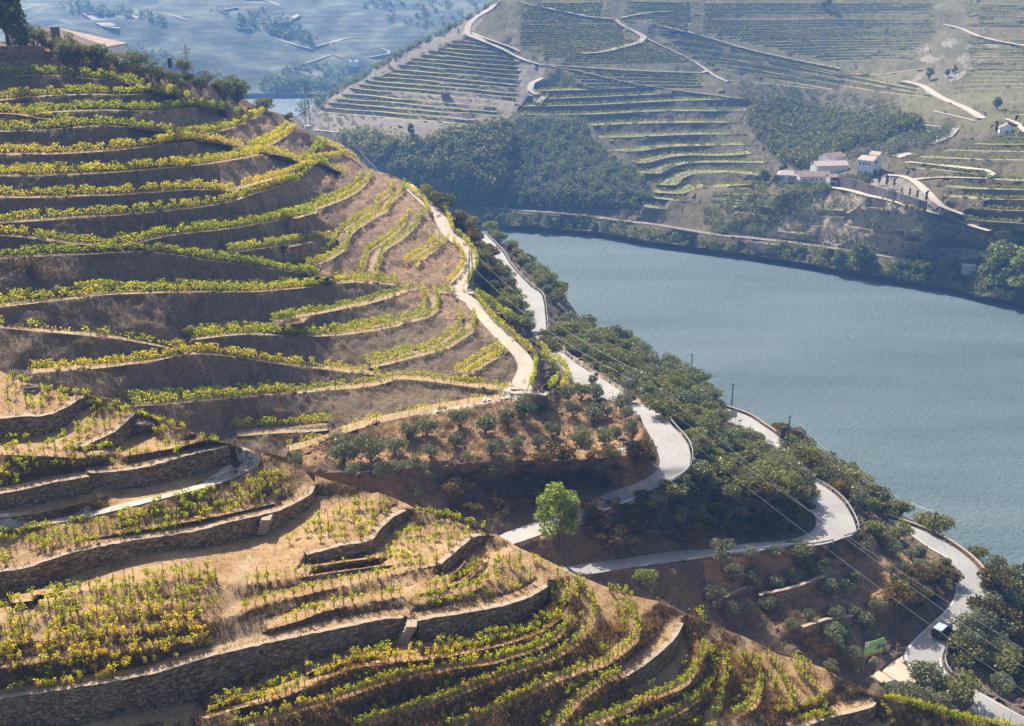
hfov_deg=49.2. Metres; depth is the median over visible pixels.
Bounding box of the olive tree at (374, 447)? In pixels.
[350,431,386,461]
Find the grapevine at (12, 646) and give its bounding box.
[3,641,16,654]
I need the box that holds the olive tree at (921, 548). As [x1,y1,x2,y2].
[915,545,926,556]
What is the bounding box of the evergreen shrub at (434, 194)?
[427,191,442,203]
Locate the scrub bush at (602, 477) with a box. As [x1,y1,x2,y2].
[597,473,610,483]
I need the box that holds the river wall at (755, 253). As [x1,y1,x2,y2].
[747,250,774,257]
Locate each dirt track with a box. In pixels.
[0,447,260,531]
[81,12,118,27]
[273,37,311,48]
[316,37,353,45]
[371,48,390,56]
[405,184,533,389]
[464,0,538,63]
[471,32,519,50]
[521,1,611,18]
[527,78,542,94]
[536,95,545,103]
[538,64,743,98]
[545,64,706,71]
[582,19,646,53]
[644,37,726,81]
[648,23,839,68]
[828,186,992,230]
[886,174,963,214]
[892,152,912,157]
[902,81,986,117]
[906,161,982,169]
[913,169,995,179]
[929,128,958,143]
[935,111,975,120]
[944,24,1023,45]
[1003,118,1023,131]
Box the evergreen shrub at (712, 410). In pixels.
[701,406,721,420]
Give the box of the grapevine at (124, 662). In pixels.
[120,655,131,669]
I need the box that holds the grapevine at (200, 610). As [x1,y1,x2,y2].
[193,605,202,618]
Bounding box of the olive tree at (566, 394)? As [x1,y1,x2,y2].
[558,385,575,399]
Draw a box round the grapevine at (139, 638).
[133,635,142,643]
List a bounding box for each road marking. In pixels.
[897,526,998,723]
[940,658,1023,717]
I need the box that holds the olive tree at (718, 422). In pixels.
[694,416,720,428]
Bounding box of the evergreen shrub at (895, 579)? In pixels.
[890,575,909,586]
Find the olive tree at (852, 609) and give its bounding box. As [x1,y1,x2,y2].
[846,603,861,615]
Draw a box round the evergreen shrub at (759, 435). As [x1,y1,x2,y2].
[750,431,766,440]
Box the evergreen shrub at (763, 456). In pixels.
[758,455,770,460]
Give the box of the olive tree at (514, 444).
[503,434,523,450]
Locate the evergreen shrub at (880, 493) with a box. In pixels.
[863,484,894,510]
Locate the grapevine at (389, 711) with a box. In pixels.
[386,703,393,715]
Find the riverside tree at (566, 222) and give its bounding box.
[564,220,570,231]
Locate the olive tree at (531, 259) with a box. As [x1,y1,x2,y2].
[518,253,535,268]
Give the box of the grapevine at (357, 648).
[349,640,359,653]
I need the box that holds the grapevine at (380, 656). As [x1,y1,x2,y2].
[377,650,384,661]
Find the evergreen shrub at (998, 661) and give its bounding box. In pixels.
[977,644,1023,674]
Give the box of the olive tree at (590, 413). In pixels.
[580,405,603,422]
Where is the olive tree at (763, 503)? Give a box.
[753,498,768,512]
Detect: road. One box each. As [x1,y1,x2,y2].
[482,234,690,543]
[562,480,855,575]
[727,409,785,450]
[888,518,1023,725]
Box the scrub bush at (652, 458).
[646,455,656,462]
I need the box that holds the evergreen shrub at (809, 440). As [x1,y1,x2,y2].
[796,436,816,443]
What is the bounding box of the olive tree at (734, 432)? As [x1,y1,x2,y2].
[720,427,739,440]
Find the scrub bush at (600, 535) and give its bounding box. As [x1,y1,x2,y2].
[587,530,606,541]
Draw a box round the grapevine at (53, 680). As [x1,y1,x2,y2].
[46,677,56,686]
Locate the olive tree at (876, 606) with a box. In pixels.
[869,598,887,616]
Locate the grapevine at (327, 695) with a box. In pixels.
[324,688,330,700]
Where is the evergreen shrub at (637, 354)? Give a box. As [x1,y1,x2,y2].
[628,350,648,361]
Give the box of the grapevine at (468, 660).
[465,650,473,663]
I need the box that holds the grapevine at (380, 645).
[377,641,385,652]
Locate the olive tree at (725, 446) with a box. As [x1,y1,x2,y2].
[715,435,733,454]
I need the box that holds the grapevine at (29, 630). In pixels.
[26,624,32,636]
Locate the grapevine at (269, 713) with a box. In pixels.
[264,706,275,718]
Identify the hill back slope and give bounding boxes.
[455,216,457,228]
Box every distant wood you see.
[58,0,166,21]
[125,43,224,80]
[209,5,310,42]
[258,57,363,90]
[363,0,476,28]
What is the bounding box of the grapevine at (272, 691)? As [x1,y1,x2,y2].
[265,687,274,697]
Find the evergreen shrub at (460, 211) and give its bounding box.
[455,209,468,222]
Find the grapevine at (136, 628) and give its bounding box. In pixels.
[133,623,141,632]
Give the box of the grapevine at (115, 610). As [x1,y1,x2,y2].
[110,603,117,614]
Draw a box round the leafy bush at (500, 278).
[491,275,505,282]
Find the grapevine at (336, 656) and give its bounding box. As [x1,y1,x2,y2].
[333,651,338,662]
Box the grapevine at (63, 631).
[60,626,69,638]
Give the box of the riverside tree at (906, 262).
[900,260,911,283]
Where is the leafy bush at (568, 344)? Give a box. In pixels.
[564,339,586,354]
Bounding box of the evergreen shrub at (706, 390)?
[697,385,710,395]
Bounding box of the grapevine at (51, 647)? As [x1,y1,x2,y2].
[48,641,58,654]
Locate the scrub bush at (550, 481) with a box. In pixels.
[546,479,558,486]
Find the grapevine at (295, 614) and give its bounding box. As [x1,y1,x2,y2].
[291,607,301,618]
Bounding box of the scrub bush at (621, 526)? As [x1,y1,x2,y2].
[606,521,626,535]
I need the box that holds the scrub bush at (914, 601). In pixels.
[898,593,919,604]
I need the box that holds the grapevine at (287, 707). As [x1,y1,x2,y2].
[282,699,291,713]
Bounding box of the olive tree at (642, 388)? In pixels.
[635,380,656,398]
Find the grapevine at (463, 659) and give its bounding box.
[459,654,469,664]
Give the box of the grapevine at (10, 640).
[5,635,15,643]
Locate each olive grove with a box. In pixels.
[766,192,994,257]
[843,121,955,159]
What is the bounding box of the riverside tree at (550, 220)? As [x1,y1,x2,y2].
[545,213,553,225]
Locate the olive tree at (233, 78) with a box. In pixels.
[225,75,238,82]
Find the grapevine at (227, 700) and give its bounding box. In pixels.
[225,696,235,707]
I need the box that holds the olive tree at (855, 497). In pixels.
[848,484,871,504]
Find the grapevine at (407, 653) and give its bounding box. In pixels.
[405,646,413,656]
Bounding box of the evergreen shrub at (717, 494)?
[705,489,726,501]
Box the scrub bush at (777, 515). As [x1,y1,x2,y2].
[772,510,784,518]
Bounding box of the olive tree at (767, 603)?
[757,595,776,610]
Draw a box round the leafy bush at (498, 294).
[492,288,508,297]
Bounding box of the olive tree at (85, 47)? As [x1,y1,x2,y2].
[83,45,93,59]
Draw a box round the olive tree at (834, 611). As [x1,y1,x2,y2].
[822,603,845,617]
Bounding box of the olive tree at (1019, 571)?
[1008,563,1023,584]
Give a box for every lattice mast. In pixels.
[181,45,189,72]
[303,82,311,128]
[463,250,477,296]
[618,370,637,453]
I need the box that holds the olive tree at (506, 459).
[497,454,510,467]
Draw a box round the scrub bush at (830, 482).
[825,477,855,489]
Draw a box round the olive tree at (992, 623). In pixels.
[978,612,1002,639]
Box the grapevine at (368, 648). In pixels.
[363,642,371,652]
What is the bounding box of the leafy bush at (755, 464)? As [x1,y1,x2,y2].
[752,459,776,465]
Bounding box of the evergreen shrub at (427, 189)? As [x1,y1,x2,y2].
[418,183,436,197]
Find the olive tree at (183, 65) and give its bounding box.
[175,59,192,70]
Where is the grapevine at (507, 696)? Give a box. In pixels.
[502,689,510,703]
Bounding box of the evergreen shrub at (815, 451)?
[793,445,828,462]
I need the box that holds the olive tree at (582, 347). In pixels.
[570,342,590,356]
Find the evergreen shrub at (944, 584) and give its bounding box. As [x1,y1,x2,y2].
[938,577,952,590]
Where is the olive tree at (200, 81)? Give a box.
[193,75,210,91]
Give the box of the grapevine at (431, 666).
[428,659,434,670]
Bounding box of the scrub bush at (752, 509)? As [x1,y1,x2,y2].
[747,506,757,512]
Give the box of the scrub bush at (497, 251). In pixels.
[484,243,500,254]
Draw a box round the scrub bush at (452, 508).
[442,506,457,516]
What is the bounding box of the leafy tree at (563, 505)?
[533,481,580,556]
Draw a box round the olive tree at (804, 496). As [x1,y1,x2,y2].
[797,481,811,498]
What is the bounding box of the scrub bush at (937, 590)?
[927,583,943,597]
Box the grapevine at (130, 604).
[125,599,135,612]
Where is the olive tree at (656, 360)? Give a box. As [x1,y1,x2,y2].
[643,350,662,364]
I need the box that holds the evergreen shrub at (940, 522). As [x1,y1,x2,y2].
[922,513,956,535]
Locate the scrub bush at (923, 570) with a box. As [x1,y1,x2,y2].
[907,565,933,582]
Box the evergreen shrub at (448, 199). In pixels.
[433,192,455,210]
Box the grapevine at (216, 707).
[210,698,219,711]
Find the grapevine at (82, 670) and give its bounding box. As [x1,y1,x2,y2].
[78,662,87,675]
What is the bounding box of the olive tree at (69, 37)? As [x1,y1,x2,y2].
[56,32,76,50]
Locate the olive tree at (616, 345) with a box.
[610,343,621,348]
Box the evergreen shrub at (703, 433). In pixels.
[690,429,710,440]
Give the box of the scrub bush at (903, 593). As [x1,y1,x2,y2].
[882,581,916,604]
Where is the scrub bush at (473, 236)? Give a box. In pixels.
[465,231,484,242]
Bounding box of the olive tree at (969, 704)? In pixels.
[955,693,978,711]
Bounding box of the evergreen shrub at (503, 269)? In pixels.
[494,263,508,272]
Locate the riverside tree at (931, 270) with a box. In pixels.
[918,262,938,287]
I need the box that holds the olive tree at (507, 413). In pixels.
[496,406,516,426]
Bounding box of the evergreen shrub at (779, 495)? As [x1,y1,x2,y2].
[768,483,784,501]
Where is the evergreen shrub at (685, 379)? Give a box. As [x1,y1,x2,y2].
[677,374,690,383]
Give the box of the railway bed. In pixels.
[457,205,1016,279]
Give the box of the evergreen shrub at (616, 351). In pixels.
[602,349,624,358]
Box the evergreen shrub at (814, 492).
[801,486,820,502]
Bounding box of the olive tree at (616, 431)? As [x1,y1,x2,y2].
[609,425,621,438]
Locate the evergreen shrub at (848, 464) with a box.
[840,461,853,468]
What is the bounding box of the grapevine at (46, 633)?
[43,627,50,640]
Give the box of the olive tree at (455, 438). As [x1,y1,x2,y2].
[447,431,464,447]
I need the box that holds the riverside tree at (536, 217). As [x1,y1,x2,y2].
[532,211,541,225]
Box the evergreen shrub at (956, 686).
[929,667,981,702]
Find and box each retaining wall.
[0,396,85,437]
[0,475,91,509]
[0,486,316,596]
[0,615,403,725]
[80,412,135,451]
[88,445,230,489]
[305,509,406,564]
[417,584,548,641]
[437,533,482,574]
[624,622,683,687]
[798,701,876,725]
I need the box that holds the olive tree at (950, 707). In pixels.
[938,703,958,713]
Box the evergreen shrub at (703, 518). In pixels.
[698,513,710,523]
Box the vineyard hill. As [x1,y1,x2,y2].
[0,371,996,725]
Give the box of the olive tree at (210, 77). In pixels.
[203,70,215,80]
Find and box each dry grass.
[291,377,653,465]
[703,523,927,660]
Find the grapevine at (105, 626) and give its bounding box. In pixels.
[100,621,109,630]
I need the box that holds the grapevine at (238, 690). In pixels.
[231,686,240,694]
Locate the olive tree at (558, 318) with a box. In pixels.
[554,316,571,322]
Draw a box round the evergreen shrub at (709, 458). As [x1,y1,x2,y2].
[699,454,717,462]
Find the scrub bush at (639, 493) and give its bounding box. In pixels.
[634,489,652,504]
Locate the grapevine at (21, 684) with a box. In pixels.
[13,680,24,690]
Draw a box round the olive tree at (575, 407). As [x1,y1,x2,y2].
[561,399,584,415]
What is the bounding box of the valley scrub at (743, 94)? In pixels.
[737,79,901,113]
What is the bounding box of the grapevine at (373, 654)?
[369,646,378,661]
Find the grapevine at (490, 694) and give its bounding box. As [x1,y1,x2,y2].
[487,686,496,696]
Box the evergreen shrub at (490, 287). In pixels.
[482,279,498,292]
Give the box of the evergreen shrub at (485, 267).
[480,262,490,273]
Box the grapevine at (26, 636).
[23,629,30,642]
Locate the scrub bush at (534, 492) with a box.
[523,485,548,498]
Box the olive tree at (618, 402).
[607,390,630,410]
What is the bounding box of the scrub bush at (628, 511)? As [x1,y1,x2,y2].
[620,502,637,515]
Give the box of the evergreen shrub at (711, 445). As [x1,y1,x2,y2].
[701,440,716,453]
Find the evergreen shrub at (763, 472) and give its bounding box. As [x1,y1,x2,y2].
[753,469,766,477]
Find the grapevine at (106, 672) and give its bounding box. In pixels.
[100,663,109,677]
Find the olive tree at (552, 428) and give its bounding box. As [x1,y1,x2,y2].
[543,421,561,436]
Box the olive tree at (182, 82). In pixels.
[174,77,188,88]
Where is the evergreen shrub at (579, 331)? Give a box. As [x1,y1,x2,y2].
[572,326,588,334]
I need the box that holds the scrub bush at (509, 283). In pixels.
[502,279,518,294]
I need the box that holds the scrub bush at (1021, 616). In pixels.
[1008,604,1023,631]
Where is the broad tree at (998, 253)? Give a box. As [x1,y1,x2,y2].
[977,238,1023,288]
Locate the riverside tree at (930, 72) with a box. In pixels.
[925,67,934,77]
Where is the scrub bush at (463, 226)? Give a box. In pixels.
[458,221,473,232]
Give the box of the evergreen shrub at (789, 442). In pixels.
[776,434,805,447]
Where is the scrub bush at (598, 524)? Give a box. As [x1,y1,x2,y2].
[582,513,609,530]
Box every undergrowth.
[447,457,650,523]
[559,333,765,495]
[584,496,805,560]
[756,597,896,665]
[951,604,1023,695]
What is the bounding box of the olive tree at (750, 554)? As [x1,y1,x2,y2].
[744,545,760,562]
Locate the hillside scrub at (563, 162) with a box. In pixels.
[465,112,653,209]
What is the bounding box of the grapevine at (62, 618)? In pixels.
[58,606,69,623]
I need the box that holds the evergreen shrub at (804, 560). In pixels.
[794,556,811,569]
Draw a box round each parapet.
[724,405,788,449]
[887,514,990,581]
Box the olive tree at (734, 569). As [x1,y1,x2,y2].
[724,563,744,580]
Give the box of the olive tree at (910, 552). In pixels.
[903,547,919,558]
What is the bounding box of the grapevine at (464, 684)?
[461,677,467,688]
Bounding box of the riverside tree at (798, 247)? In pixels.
[788,244,808,255]
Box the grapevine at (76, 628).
[68,625,80,636]
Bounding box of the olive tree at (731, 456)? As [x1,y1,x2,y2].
[722,453,736,463]
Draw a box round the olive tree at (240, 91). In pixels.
[228,79,250,104]
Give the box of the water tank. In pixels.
[167,57,171,67]
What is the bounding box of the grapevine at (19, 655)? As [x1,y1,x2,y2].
[15,649,22,660]
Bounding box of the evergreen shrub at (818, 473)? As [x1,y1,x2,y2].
[807,460,832,478]
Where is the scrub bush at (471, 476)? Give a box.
[460,471,476,481]
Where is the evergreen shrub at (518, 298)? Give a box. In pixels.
[509,293,521,300]
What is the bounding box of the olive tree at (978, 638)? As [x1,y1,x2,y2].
[953,625,988,646]
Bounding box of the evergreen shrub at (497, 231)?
[488,229,507,241]
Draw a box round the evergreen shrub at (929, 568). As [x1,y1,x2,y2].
[915,562,932,572]
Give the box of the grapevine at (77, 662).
[73,656,83,667]
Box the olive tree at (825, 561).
[815,555,831,568]
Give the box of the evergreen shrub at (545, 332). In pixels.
[537,328,556,338]
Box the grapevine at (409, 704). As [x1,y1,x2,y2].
[406,699,413,709]
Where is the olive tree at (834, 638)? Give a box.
[821,621,846,649]
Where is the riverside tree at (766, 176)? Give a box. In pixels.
[759,169,771,181]
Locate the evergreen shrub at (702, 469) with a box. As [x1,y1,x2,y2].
[685,458,714,479]
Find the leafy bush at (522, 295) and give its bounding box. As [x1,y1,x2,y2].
[513,290,527,298]
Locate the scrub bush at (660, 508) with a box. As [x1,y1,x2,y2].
[651,499,665,510]
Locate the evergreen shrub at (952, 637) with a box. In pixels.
[943,630,975,650]
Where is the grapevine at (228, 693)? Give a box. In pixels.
[224,688,230,696]
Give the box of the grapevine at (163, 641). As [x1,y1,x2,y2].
[160,638,169,646]
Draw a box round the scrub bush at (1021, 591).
[1014,579,1023,601]
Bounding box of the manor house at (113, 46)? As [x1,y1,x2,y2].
[28,27,126,60]
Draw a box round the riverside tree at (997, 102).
[992,96,1002,109]
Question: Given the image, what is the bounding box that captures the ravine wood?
[743,93,926,167]
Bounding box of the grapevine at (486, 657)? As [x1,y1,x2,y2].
[484,649,492,662]
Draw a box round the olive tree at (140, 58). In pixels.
[123,49,151,70]
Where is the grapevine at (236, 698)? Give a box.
[232,693,242,705]
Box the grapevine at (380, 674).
[374,671,384,682]
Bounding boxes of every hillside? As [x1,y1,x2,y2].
[0,0,492,98]
[0,42,1023,724]
[291,0,1023,306]
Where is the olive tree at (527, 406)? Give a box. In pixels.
[512,393,537,416]
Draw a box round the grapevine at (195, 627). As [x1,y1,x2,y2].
[189,618,201,633]
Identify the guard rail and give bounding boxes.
[485,232,692,512]
[688,539,833,561]
[815,478,858,538]
[945,643,1023,711]
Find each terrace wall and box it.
[523,99,746,112]
[542,87,638,94]
[544,94,669,102]
[574,111,743,116]
[587,123,696,125]
[610,134,747,137]
[611,145,746,153]
[628,153,758,165]
[644,162,762,176]
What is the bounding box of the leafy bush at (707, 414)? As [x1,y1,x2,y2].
[695,407,712,418]
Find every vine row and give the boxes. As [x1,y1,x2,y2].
[0,64,144,83]
[0,82,192,99]
[0,103,70,120]
[0,114,175,131]
[0,131,243,153]
[0,144,288,173]
[0,145,305,175]
[0,157,345,222]
[0,178,234,197]
[0,224,118,244]
[0,240,319,275]
[0,270,399,302]
[0,272,396,305]
[0,315,187,351]
[26,97,242,114]
[28,341,378,373]
[112,169,364,240]
[118,168,372,245]
[124,379,272,401]
[131,382,279,405]
[154,105,257,137]
[165,106,266,139]
[182,283,427,337]
[193,283,440,339]
[225,230,336,251]
[226,412,333,429]
[239,158,313,186]
[247,120,287,146]
[258,121,296,147]
[269,281,418,323]
[278,370,510,391]
[285,392,506,449]
[291,179,394,264]
[302,135,319,157]
[303,177,405,264]
[305,149,347,160]
[311,108,474,122]
[318,136,327,149]
[319,105,480,119]
[319,136,358,159]
[328,99,502,115]
[335,95,502,111]
[341,91,493,104]
[352,85,512,100]
[357,209,411,274]
[358,81,515,96]
[363,308,463,363]
[367,78,517,92]
[368,307,476,367]
[372,207,424,272]
[375,74,517,87]
[381,70,513,82]
[396,67,516,78]
[403,232,439,266]
[405,182,430,211]
[414,232,449,266]
[418,51,515,60]
[426,56,520,64]
[437,201,478,283]
[440,284,455,292]
[445,236,466,284]
[452,340,500,373]
[460,342,510,374]
[474,290,538,387]
[476,288,514,314]
[517,25,627,28]
[518,6,605,9]
[518,8,608,11]
[519,27,631,30]
[519,30,628,32]
[519,40,667,42]
[519,107,736,112]
[520,13,609,16]
[520,22,630,26]
[520,32,629,35]
[520,95,730,104]
[520,107,743,114]
[521,34,630,38]
[521,42,672,45]
[522,11,608,14]
[522,37,631,40]
[522,105,728,111]
[523,15,609,18]
[523,20,630,24]
[524,96,701,103]
[526,96,745,105]
[533,85,638,90]
[534,341,570,386]
[535,84,626,89]
[536,0,603,2]
[536,4,606,7]
[539,1,608,4]
[541,349,560,388]
[542,47,678,49]
[543,44,675,47]
[543,49,681,52]
[543,90,655,96]
[544,51,685,54]
[544,54,687,57]
[547,91,669,97]
[561,60,694,64]
[565,55,680,59]
[565,57,689,61]
[567,53,677,57]
[570,69,699,75]
[572,48,665,52]
[572,51,671,54]
[573,43,651,47]
[573,45,658,49]
[574,73,701,78]
[576,41,646,44]
[579,38,638,41]
[579,76,706,81]
[582,80,704,84]
[583,83,708,88]
[583,118,736,123]
[587,119,739,124]
[593,117,725,121]
[596,128,733,134]
[596,130,747,137]
[599,130,743,135]
[611,141,757,150]
[612,140,752,148]
[616,139,747,147]
[625,0,700,3]
[625,8,699,11]
[626,6,699,8]
[626,16,698,18]
[626,148,753,160]
[627,4,692,6]
[627,11,699,13]
[628,13,698,15]
[628,150,759,162]
[629,147,752,158]
[637,156,774,169]
[643,158,764,172]
[644,157,771,170]
[646,192,691,198]
[647,34,840,68]
[647,179,767,188]
[648,19,698,22]
[649,194,691,200]
[650,166,777,181]
[651,180,761,191]
[653,167,760,182]
[654,180,751,192]
[659,41,840,73]
[659,168,759,183]
[675,48,840,79]
[686,56,841,84]
[701,62,841,90]
[702,2,930,4]
[703,5,936,7]
[703,8,934,10]
[703,16,935,19]
[703,25,933,27]
[703,58,911,91]
[704,0,936,2]
[704,10,934,13]
[704,22,934,24]
[704,27,933,30]
[704,30,934,33]
[704,49,915,87]
[705,19,935,21]
[712,66,931,96]
[716,105,750,109]
[722,31,934,35]
[731,34,930,37]
[739,37,925,41]
[753,39,926,43]
[762,42,925,46]
[774,45,919,49]
[786,48,918,52]
[798,50,918,54]
[816,54,916,57]
[822,56,915,59]
[838,70,879,73]
[900,162,1000,173]
[901,157,986,168]
[901,163,990,174]
[906,152,1023,159]
[906,156,992,167]
[912,152,1023,158]
[922,171,1023,178]
[925,173,1023,179]
[933,243,985,249]
[934,146,1023,150]
[936,182,1023,188]
[937,209,1023,222]
[939,145,1022,150]
[942,191,1023,198]
[943,180,1021,187]
[947,190,1023,198]
[951,80,1023,83]
[951,85,1022,87]
[958,140,1023,143]
[960,77,1023,79]
[963,0,1021,4]
[963,4,1022,6]
[963,35,1023,38]
[963,59,1023,62]
[963,72,1023,75]
[964,39,1023,41]
[964,62,1022,64]
[965,7,1019,9]
[965,41,1023,43]
[965,47,1023,50]
[965,50,1023,52]
[965,56,1023,58]
[966,44,1023,48]
[967,24,1023,26]
[967,53,1023,56]
[967,139,1023,142]
[968,12,1023,15]
[968,67,1023,70]
[969,18,1022,21]
[969,203,1023,210]
[970,9,1023,12]
[972,21,1022,24]
[979,225,1016,230]
[988,133,1023,136]
[989,120,1021,131]
[1001,110,1022,113]
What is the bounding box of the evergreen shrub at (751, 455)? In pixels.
[736,449,765,464]
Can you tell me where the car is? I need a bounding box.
[930,622,952,639]
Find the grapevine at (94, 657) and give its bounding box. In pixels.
[91,649,97,662]
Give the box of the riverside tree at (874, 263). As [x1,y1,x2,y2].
[866,259,879,278]
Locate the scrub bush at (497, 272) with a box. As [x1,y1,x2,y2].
[490,265,503,276]
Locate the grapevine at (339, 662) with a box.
[337,657,344,668]
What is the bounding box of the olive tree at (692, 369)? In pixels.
[682,366,699,378]
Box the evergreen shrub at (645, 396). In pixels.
[638,391,666,403]
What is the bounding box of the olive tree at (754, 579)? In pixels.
[745,565,764,586]
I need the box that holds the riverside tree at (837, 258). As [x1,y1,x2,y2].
[831,248,848,272]
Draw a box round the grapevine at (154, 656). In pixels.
[151,650,157,664]
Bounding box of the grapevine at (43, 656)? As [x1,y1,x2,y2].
[38,653,48,665]
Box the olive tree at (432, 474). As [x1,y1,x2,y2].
[424,470,438,483]
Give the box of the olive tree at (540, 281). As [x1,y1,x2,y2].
[534,277,548,287]
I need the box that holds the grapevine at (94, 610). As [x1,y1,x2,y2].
[90,605,102,618]
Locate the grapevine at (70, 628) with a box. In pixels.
[66,620,78,638]
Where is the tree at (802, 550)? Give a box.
[783,538,814,563]
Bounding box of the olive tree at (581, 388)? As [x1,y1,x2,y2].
[573,382,590,398]
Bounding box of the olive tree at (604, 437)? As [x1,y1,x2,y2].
[596,426,615,443]
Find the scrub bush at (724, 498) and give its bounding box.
[717,494,733,502]
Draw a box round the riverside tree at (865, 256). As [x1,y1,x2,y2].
[850,242,877,277]
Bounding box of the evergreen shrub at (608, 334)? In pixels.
[600,329,615,339]
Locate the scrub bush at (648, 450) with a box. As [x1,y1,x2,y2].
[634,439,655,455]
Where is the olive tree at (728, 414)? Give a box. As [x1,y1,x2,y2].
[721,410,732,425]
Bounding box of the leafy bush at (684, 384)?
[673,380,689,390]
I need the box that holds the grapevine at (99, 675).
[95,671,102,678]
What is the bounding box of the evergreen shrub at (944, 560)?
[939,557,951,565]
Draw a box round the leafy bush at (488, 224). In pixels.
[481,221,498,229]
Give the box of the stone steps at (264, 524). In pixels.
[257,514,272,533]
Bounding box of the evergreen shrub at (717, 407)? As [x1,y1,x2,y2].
[699,401,722,412]
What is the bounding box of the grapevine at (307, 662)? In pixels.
[304,657,312,669]
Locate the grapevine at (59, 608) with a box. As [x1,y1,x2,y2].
[53,602,65,613]
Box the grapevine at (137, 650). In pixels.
[131,642,141,657]
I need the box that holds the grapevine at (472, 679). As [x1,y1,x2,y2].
[468,676,475,687]
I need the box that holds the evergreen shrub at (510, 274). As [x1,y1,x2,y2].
[502,265,516,277]
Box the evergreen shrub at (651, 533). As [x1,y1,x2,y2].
[641,527,660,540]
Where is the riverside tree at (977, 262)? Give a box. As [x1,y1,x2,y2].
[974,256,983,268]
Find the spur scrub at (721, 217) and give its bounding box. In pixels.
[702,179,829,234]
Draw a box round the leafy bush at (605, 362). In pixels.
[599,360,612,369]
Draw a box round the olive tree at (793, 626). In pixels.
[784,618,802,633]
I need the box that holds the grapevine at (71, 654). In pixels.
[68,646,77,658]
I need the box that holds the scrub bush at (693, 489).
[685,484,698,495]
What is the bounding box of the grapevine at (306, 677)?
[301,674,308,685]
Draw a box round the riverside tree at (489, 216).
[484,214,492,220]
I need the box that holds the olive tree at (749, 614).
[740,601,758,620]
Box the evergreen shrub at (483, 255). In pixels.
[479,250,493,259]
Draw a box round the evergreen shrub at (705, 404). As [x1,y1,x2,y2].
[694,399,713,408]
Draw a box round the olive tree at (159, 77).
[153,67,167,81]
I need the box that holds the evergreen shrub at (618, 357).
[598,350,628,367]
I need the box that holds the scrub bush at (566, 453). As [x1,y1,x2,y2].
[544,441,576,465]
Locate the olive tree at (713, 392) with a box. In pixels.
[700,386,720,399]
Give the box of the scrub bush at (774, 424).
[770,422,786,427]
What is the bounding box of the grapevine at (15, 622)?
[11,616,17,631]
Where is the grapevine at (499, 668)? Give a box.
[496,663,503,675]
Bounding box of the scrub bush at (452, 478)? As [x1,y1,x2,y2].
[444,472,464,486]
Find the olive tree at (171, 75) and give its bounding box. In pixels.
[164,69,182,85]
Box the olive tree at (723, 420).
[719,414,727,424]
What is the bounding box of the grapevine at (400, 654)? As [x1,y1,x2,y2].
[395,647,404,659]
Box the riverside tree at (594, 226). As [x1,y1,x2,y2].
[590,221,597,233]
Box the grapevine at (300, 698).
[295,691,304,708]
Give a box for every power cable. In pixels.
[311,87,474,254]
[620,373,1022,648]
[623,385,1023,690]
[644,376,1023,666]
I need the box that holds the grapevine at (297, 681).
[294,674,302,688]
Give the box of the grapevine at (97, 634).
[93,631,100,640]
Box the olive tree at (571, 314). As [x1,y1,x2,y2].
[553,311,578,322]
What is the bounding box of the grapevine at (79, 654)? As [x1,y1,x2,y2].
[76,646,82,660]
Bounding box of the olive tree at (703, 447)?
[687,427,709,457]
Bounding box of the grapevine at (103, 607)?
[99,605,106,615]
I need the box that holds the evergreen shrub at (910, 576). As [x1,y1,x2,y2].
[904,573,917,582]
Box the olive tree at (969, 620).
[946,606,984,632]
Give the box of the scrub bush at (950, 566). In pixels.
[944,562,954,570]
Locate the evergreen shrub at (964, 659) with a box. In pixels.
[949,637,989,668]
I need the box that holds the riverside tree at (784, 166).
[779,161,787,170]
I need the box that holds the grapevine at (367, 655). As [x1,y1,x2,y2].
[364,651,371,662]
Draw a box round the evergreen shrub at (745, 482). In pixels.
[732,474,768,495]
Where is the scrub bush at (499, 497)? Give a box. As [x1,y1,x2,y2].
[487,490,508,504]
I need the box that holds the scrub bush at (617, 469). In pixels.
[611,464,624,474]
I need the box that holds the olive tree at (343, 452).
[326,432,363,464]
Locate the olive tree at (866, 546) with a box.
[859,541,873,557]
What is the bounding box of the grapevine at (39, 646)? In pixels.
[34,642,42,652]
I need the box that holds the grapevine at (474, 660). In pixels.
[472,651,479,663]
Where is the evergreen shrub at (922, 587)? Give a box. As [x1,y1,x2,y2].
[912,584,932,594]
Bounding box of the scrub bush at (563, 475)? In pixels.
[560,472,566,478]
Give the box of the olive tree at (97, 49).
[87,43,108,64]
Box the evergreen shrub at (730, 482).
[720,476,750,491]
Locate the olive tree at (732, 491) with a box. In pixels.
[722,484,742,502]
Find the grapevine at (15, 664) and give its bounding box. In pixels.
[12,655,21,671]
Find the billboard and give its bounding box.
[862,637,884,670]
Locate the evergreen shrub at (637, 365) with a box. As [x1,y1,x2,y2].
[621,354,646,369]
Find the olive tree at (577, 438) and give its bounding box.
[568,428,591,446]
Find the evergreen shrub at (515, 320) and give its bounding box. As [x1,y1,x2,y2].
[507,312,525,328]
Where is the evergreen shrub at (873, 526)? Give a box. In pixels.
[863,519,885,535]
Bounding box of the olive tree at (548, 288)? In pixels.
[542,284,552,293]
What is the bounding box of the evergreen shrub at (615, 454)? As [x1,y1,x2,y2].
[603,445,622,461]
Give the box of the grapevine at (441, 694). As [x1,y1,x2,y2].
[437,685,444,699]
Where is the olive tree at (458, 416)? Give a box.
[447,408,469,427]
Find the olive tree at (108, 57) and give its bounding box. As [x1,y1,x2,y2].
[95,48,116,68]
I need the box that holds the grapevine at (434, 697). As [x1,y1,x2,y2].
[431,691,438,701]
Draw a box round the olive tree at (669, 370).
[654,367,677,375]
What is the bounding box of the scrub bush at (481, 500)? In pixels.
[472,496,486,505]
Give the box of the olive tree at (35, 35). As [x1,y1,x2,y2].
[12,23,46,45]
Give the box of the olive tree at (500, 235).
[490,230,508,243]

